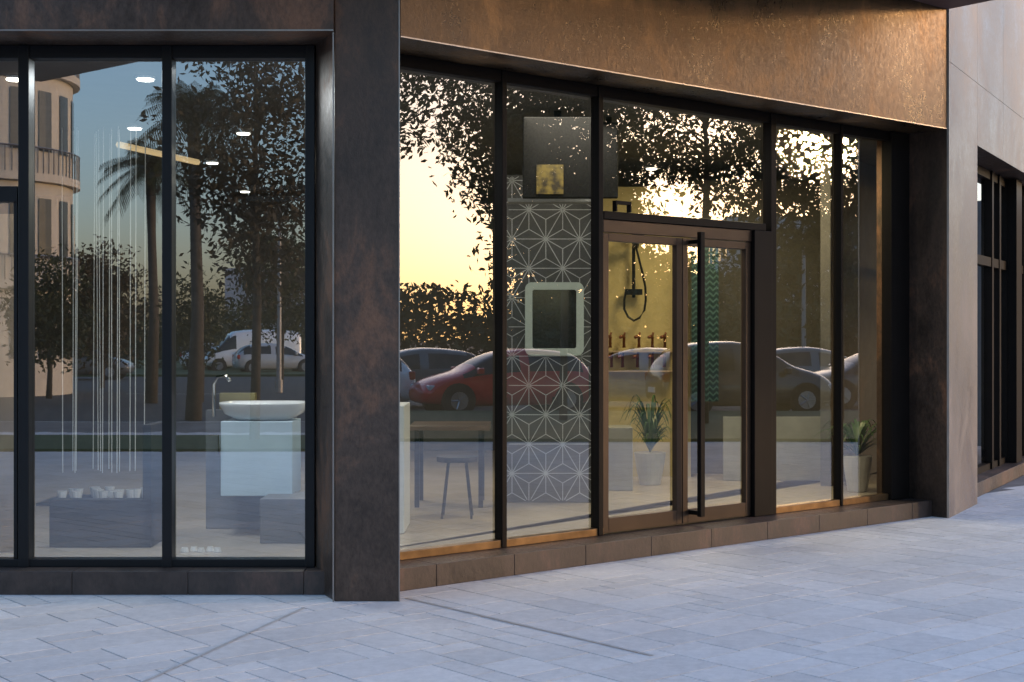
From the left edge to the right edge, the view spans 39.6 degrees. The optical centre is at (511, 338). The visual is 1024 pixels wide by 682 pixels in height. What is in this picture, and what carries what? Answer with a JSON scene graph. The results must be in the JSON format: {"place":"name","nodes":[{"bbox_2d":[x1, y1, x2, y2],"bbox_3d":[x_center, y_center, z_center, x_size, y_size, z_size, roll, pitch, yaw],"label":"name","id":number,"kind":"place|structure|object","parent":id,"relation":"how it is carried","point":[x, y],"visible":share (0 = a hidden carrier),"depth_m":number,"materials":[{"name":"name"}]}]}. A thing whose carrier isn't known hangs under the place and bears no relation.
{"place":"outdoors","nodes":[
{"label":"outdoors","id":0,"kind":"place"},
{"bbox_2d":[180,546,221,552],"bbox_3d":[-2.122,1.440,9.720,0.280,0.030,0.100,0,0,0],"label":"lettering","id":1,"kind":"object","parent":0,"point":[202,549],"visible":1,"depth_m":9.70,"materials":[{"name":"ceramic"}]},
{"bbox_2d":[0,450,876,556],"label":"showroom floor","id":2,"kind":"structure","parent":0,"point":[428,526],"depth_m":12.72,"materials":[{"name":"grey tile"}]},
{"bbox_2d":[0,214,13,551],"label":"wood panel","id":3,"kind":"object","parent":2,"relation":"on","point":[6,382],"depth_m":9.70,"materials":[{"name":"beige wood"}]},
{"bbox_2d":[49,420,161,546],"bbox_3d":[-2.867,1.028,10.200,0.710,0.855,0.600,0,0,0],"label":"plinth","id":4,"kind":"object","parent":2,"relation":"on","point":[105,522],"visible":0.73,"depth_m":9.90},
{"bbox_2d":[206,410,296,528],"bbox_3d":[-2.003,1.002,10.930,0.678,0.907,0.100,0,0,0],"label":"display partition","id":5,"kind":"object","parent":2,"relation":"on","point":[232,512],"visible":0.43,"depth_m":10.88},
{"bbox_2d":[219,393,256,408],"bbox_3d":[-2.105,0.480,10.930,0.270,0.125,0.080,0,0,0],"label":"storage box","id":6,"kind":"object","parent":5,"relation":"on","point":[235,396],"visible":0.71,"depth_m":10.89,"materials":[{"name":"wicker"}]},
{"bbox_2d":[260,492,304,542],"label":"display plinth","id":7,"kind":"structure","parent":2,"relation":"on","point":[282,518],"depth_m":10.10,"materials":[{"name":"grey stone"}]},
{"bbox_2d":[209,374,304,495],"bbox_3d":[-1.898,0.711,10.646,0.736,0.893,0.448,0,0,0],"label":"vanity unit","id":8,"kind":"object","parent":7,"relation":"on","point":[260,447],"visible":0.98,"depth_m":10.45,"materials":[{"name":"white ceramic"}]},
{"bbox_2d":[400,402,409,533],"bbox_3d":[-1.053,0.978,10.900,0.500,0.955,0.600,0,0,0],"label":"reception desk","id":9,"kind":"object","parent":2,"relation":"on","point":[404,465],"visible":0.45,"depth_m":10.63,"materials":[{"name":"white paint"}]},
{"bbox_2d":[410,421,490,506],"bbox_3d":[-0.539,1.103,12.550,0.700,0.705,0.700,0,0,0],"label":"display table","id":10,"kind":"object","parent":2,"relation":"on","point":[420,427],"visible":0.89,"depth_m":12.25,"materials":[{"name":"wood"}]},
{"bbox_2d":[436,455,477,518],"bbox_3d":[-0.446,1.208,11.600,0.340,0.497,0.340,0,0,0],"label":"stool","id":11,"kind":"object","parent":2,"relation":"on","point":[449,459],"visible":1,"depth_m":11.50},
{"bbox_2d":[507,175,590,502],"bbox_3d":[0.355,0.003,12.680,0.810,2.905,0.120,0,0,0],"label":"panel","id":12,"kind":"object","parent":2,"relation":"on","point":[546,443],"visible":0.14,"depth_m":12.62,"materials":[{"name":"grey tile"}]},
{"bbox_2d":[507,176,590,500],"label":"pattern lines","id":13,"kind":"object","parent":12,"relation":"attached to","point":[579,414],"visible":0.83,"depth_m":12.62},
{"bbox_2d":[525,282,583,355],"bbox_3d":[0.375,-0.173,12.575,0.519,0.648,0.050,0,0,0],"label":"wall mirror","id":14,"kind":"object","parent":12,"relation":"attached to","point":[554,318],"depth_m":12.59,"materials":[{"name":"grey"}]},
{"bbox_2d":[609,425,632,490],"bbox_3d":[1.027,1.153,13.800,0.258,0.605,0.400,0,0,0],"label":"bath cabinet","id":15,"kind":"object","parent":2,"relation":"on","point":[620,457],"visible":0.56,"depth_m":13.60,"materials":[{"name":"grey paint"}]},
{"bbox_2d":[619,395,671,484],"bbox_3d":[1.420,1.010,14.192,0.688,0.891,0.716,0,0,36],"label":"potted plant","id":16,"kind":"object","parent":2,"relation":"on","point":[649,465],"visible":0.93,"depth_m":14.11,"materials":[{"name":"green plant"}]},
{"bbox_2d":[688,181,819,473],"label":"display wall","id":17,"kind":"structure","parent":2,"relation":"on","point":[797,298],"depth_m":15.30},
{"bbox_2d":[723,417,819,480],"bbox_3d":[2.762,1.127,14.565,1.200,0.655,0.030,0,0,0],"label":"counter","id":18,"kind":"object","parent":2,"relation":"on","point":[797,452],"visible":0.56,"depth_m":14.55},
{"bbox_2d":[815,419,876,491],"bbox_3d":[3.312,1.118,13.572,0.990,0.674,0.905,0,0,0],"label":"potted plant","id":19,"kind":"object","parent":2,"relation":"on","point":[857,468],"visible":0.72,"depth_m":13.47,"materials":[{"name":"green plant"}]},
{"bbox_2d":[0,475,1023,681],"bbox_3d":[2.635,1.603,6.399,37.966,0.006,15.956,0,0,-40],"label":"pavement","id":20,"kind":"structure","parent":0,"point":[932,599],"depth_m":7.99,"materials":[{"name":"grey concrete"}]},
{"bbox_2d":[0,566,323,594],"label":"sill front","id":21,"kind":"structure","parent":20,"relation":"on","point":[161,580],"depth_m":8.88,"materials":[{"name":"stone"}]},
{"bbox_2d":[0,45,315,566],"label":"frames front","id":22,"kind":"structure","parent":21,"relation":"on","point":[20,196],"depth_m":9.04,"materials":[{"name":"black metal"}]},
{"bbox_2d":[316,0,398,600],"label":"corner pillar","id":23,"kind":"structure","parent":20,"relation":"on","point":[366,300],"depth_m":8.66,"materials":[{"name":"brown metal"}]},
{"bbox_2d":[141,597,652,681],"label":"expansion joint","id":24,"kind":"object","parent":20,"relation":"on","point":[405,597],"visible":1,"depth_m":7.67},
{"bbox_2d":[0,149,876,485],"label":"showroom walls","id":25,"kind":"structure","parent":20,"relation":"on","point":[240,291],"depth_m":18.50,"materials":[{"name":"grey paint"}]},
{"bbox_2d":[4,75,17,81],"bbox_3d":[-3.544,-1.852,10.138,0.140,0.026,0.140,0,0,0],"label":"ceiling lamp","id":26,"kind":"object","parent":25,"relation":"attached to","point":[12,78],"visible":0.63,"depth_m":10.08,"materials":[{"name":"beige"}]},
{"bbox_2d":[36,127,145,505],"bbox_3d":[-3.695,-0.202,12.700,0.877,3.314,0.700,0,0,0],"label":"hanging rod curtain","id":27,"kind":"object","parent":25,"relation":"hanging from","point":[107,492],"visible":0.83,"depth_m":12.65,"materials":[{"name":"white paint"}]},
{"bbox_2d":[127,125,142,129],"bbox_3d":[-3.319,-1.852,12.514,0.140,0.026,0.140,0,0,0],"label":"ceiling lamp","id":28,"kind":"object","parent":25,"relation":"attached to","point":[132,127],"visible":1,"depth_m":12.46,"materials":[{"name":"beige"}]},
{"bbox_2d":[135,75,155,81],"bbox_3d":[-2.613,-1.852,10.138,0.140,0.026,0.140,0,0,0],"label":"ceiling lamp","id":29,"kind":"object","parent":25,"relation":"attached to","point":[145,78],"visible":1,"depth_m":10.10,"materials":[{"name":"beige"}]},
{"bbox_2d":[116,142,199,164],"bbox_3d":[-3.354,-1.760,13.550,0.060,0.052,1.370,0,0,18],"label":"linear lamp","id":30,"kind":"object","parent":25,"relation":"attached to","point":[141,149],"visible":0.75,"depth_m":13.40,"materials":[{"name":"brown wood"}]},
{"bbox_2d":[206,161,218,164],"bbox_3d":[-3.154,-1.852,14.970,0.140,0.026,0.140,0,0,0],"label":"ceiling lamp","id":31,"kind":"object","parent":25,"relation":"attached to","point":[212,162],"visible":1,"depth_m":14.93,"materials":[{"name":"beige"}]},
{"bbox_2d":[236,130,250,134],"bbox_3d":[-2.420,-1.852,12.814,0.140,0.026,0.140,0,0,0],"label":"ceiling lamp","id":32,"kind":"object","parent":25,"relation":"attached to","point":[241,132],"visible":1,"depth_m":12.76,"materials":[{"name":"beige"}]},
{"bbox_2d":[239,190,250,192],"bbox_3d":[-3.360,-1.852,17.897,0.140,0.026,0.140,0,0,0],"label":"ceiling lamp","id":33,"kind":"object","parent":25,"relation":"attached to","point":[245,191],"visible":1,"depth_m":17.87,"materials":[{"name":"beige"}]},
{"bbox_2d":[246,138,304,201],"bbox_3d":[-1.793,-1.395,11.800,0.872,0.490,0.300,0,0,0],"label":"shelf rack","id":34,"kind":"object","parent":25,"relation":"attached to","point":[280,175],"visible":0.55,"depth_m":11.80,"materials":[{"name":"white"}]},
{"bbox_2d":[690,247,718,400],"bbox_3d":[1.982,-0.180,14.650,0.276,1.651,0.100,0,0,0],"label":"chevron tile panel","id":35,"kind":"object","parent":25,"relation":"attached to","point":[711,324],"visible":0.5,"depth_m":14.60,"materials":[{"name":"green tile"}]},
{"bbox_2d":[0,0,946,601],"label":"edge trim","id":36,"kind":"structure","parent":20,"relation":"on","point":[424,40],"depth_m":8.65,"materials":[{"name":"metal"}]},
{"bbox_2d":[0,0,333,45],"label":"fascia front","id":37,"kind":"structure","parent":36,"relation":"attached to","point":[166,14],"depth_m":8.62,"materials":[{"name":"brown metal"}]},
{"bbox_2d":[400,0,946,133],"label":"fascia panel","id":38,"kind":"object","parent":36,"relation":"on","point":[884,58],"visible":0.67,"depth_m":10.84,"materials":[{"name":"brown metal"}]},
{"bbox_2d":[914,0,991,8],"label":"canopy","id":39,"kind":"object","parent":36,"relation":"on","point":[947,4],"visible":1,"depth_m":12.40,"materials":[{"name":"brown metal"}]},
{"bbox_2d":[400,498,931,590],"bbox_3d":[1.270,1.528,10.923,6.235,0.145,0.395,0,0,-40],"label":"base plinth","id":40,"kind":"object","parent":20,"relation":"on","point":[431,571],"visible":0.85,"depth_m":10.47,"materials":[{"name":"stone"}]},
{"bbox_2d":[400,54,908,559],"bbox_3d":[1.224,-0.206,11.014,6.186,3.322,0.111,0,0,-40],"label":"window frame","id":41,"kind":"object","parent":40,"relation":"on","point":[894,314],"visible":0.87,"depth_m":11.58,"materials":[{"name":"brown metal"}]},
{"bbox_2d":[508,198,590,203],"bbox_3d":[0.332,-1.150,11.900,0.732,0.031,0.200,0,0,0],"label":"wall shelf","id":42,"kind":"object","parent":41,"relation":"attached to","point":[544,201],"depth_m":11.80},
{"bbox_2d":[612,200,631,212],"bbox_3d":[0.822,-0.985,10.619,0.160,0.080,0.040,0,0,-40],"label":"transom bracket","id":43,"kind":"object","parent":41,"relation":"attached to","point":[615,203],"visible":1,"depth_m":10.60,"materials":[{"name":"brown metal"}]},
{"bbox_2d":[603,219,751,241],"bbox_3d":[1.301,-0.836,11.085,1.677,0.092,0.048,0,0,-40],"label":"door head","id":44,"kind":"object","parent":41,"relation":"attached to","point":[640,228],"depth_m":11.01},
{"bbox_2d":[603,233,750,532],"bbox_3d":[1.295,0.330,11.092,1.671,2.230,0.050,0,0,-40],"label":"entrance door","id":45,"kind":"structure","parent":40,"relation":"on","point":[678,513],"depth_m":11.08,"materials":[{"name":"brown metal"}]},
{"bbox_2d":[689,232,704,516],"bbox_3d":[1.439,0.278,11.092,0.052,2.215,0.135,0,0,-40],"label":"door handle","id":46,"kind":"object","parent":45,"relation":"attached to","point":[700,243],"visible":1,"depth_m":11.04,"materials":[{"name":"black metal"}]},
{"bbox_2d":[750,230,771,516],"bbox_3d":[2.030,0.285,11.694,0.223,2.335,0.100,0,0,-40],"label":"door jamb","id":47,"kind":"object","parent":40,"relation":"on","point":[761,373],"depth_m":11.64,"materials":[{"name":"brown metal"}]},
{"bbox_2d":[877,129,946,517],"bbox_3d":[3.877,-0.134,13.388,0.702,3.468,1.251,0,0,29],"label":"end jamb","id":48,"kind":"object","parent":20,"relation":"on","point":[927,315],"visible":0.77,"depth_m":12.84,"materials":[{"name":"brown metal"}]},
{"bbox_2d":[918,129,1023,185],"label":"soffit","id":49,"kind":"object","parent":20,"relation":"on","point":[991,162],"visible":0.17,"depth_m":15.47,"materials":[{"name":"brown metal"}]},
{"bbox_2d":[949,0,1023,517],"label":"pale cladding","id":50,"kind":"structure","parent":49,"relation":"attached to","point":[986,76],"depth_m":13.48,"materials":[{"name":"grey stone"}]},
{"bbox_2d":[947,9,948,517],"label":"corner trim","id":51,"kind":"structure","parent":50,"relation":"attached to","point":[947,263],"depth_m":12.66,"materials":[{"name":"metal"}]},
{"bbox_2d":[977,456,1023,496],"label":"side sill","id":52,"kind":"structure","parent":20,"relation":"on","point":[995,478],"depth_m":15.45,"materials":[{"name":"stone"}]},
{"bbox_2d":[977,164,1023,474],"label":"side frames","id":53,"kind":"structure","parent":52,"relation":"on","point":[1010,264],"depth_m":16.60,"materials":[{"name":"brown metal"}]},
{"bbox_2d":[977,175,1001,465],"bbox_3d":[5.649,-0.207,16.493,2.830,3.224,5.063,0,0,0],"label":"side glass","id":54,"kind":"object","parent":53,"relation":"in","point":[981,325],"depth_m":15.64,"materials":[{"name":"glass"}]},
{"bbox_2d":[0,61,1023,194],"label":"showroom ceiling","id":55,"kind":"structure","parent":0,"point":[447,135],"depth_m":12.94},
{"bbox_2d":[523,111,590,198],"bbox_3d":[0.375,-1.503,11.621,0.577,0.725,0.158,0,0,0],"label":"hanging monitor","id":56,"kind":"object","parent":55,"relation":"hanging from","point":[557,156],"visible":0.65,"depth_m":11.55,"materials":[{"name":"black"}]},
{"bbox_2d":[603,117,617,198],"bbox_3d":[0.789,-1.520,11.950,0.198,0.690,0.100,0,0,0],"label":"hanging monitor","id":57,"kind":"object","parent":55,"relation":"hanging from","point":[610,159],"visible":0.6,"depth_m":11.90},
{"bbox_2d":[645,166,657,169],"bbox_3d":[1.519,-1.852,15.476,0.140,0.026,0.140,0,0,0],"label":"ceiling lamp","id":58,"kind":"object","parent":55,"relation":"attached to","point":[651,168],"visible":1,"depth_m":15.43,"materials":[{"name":"beige"}]},
{"bbox_2d":[603,187,690,475],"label":"shower wall","id":59,"kind":"structure","parent":0,"point":[655,318],"depth_m":15.00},
{"bbox_2d":[623,234,646,321],"bbox_3d":[1.267,-0.646,14.727,0.285,0.942,0.493,0,0,0],"label":"shower set","id":60,"kind":"object","parent":59,"relation":"attached to","point":[633,291],"visible":0.7,"depth_m":14.85,"materials":[{"name":"black metal"}]},
{"bbox_2d":[609,332,671,371],"bbox_3d":[1.328,0.141,14.875,0.731,0.416,0.246,0,0,0],"label":"tap display","id":61,"kind":"object","parent":59,"relation":"attached to","point":[636,356],"visible":0.9,"depth_m":14.86,"materials":[{"name":"gold metal"}]}
]}

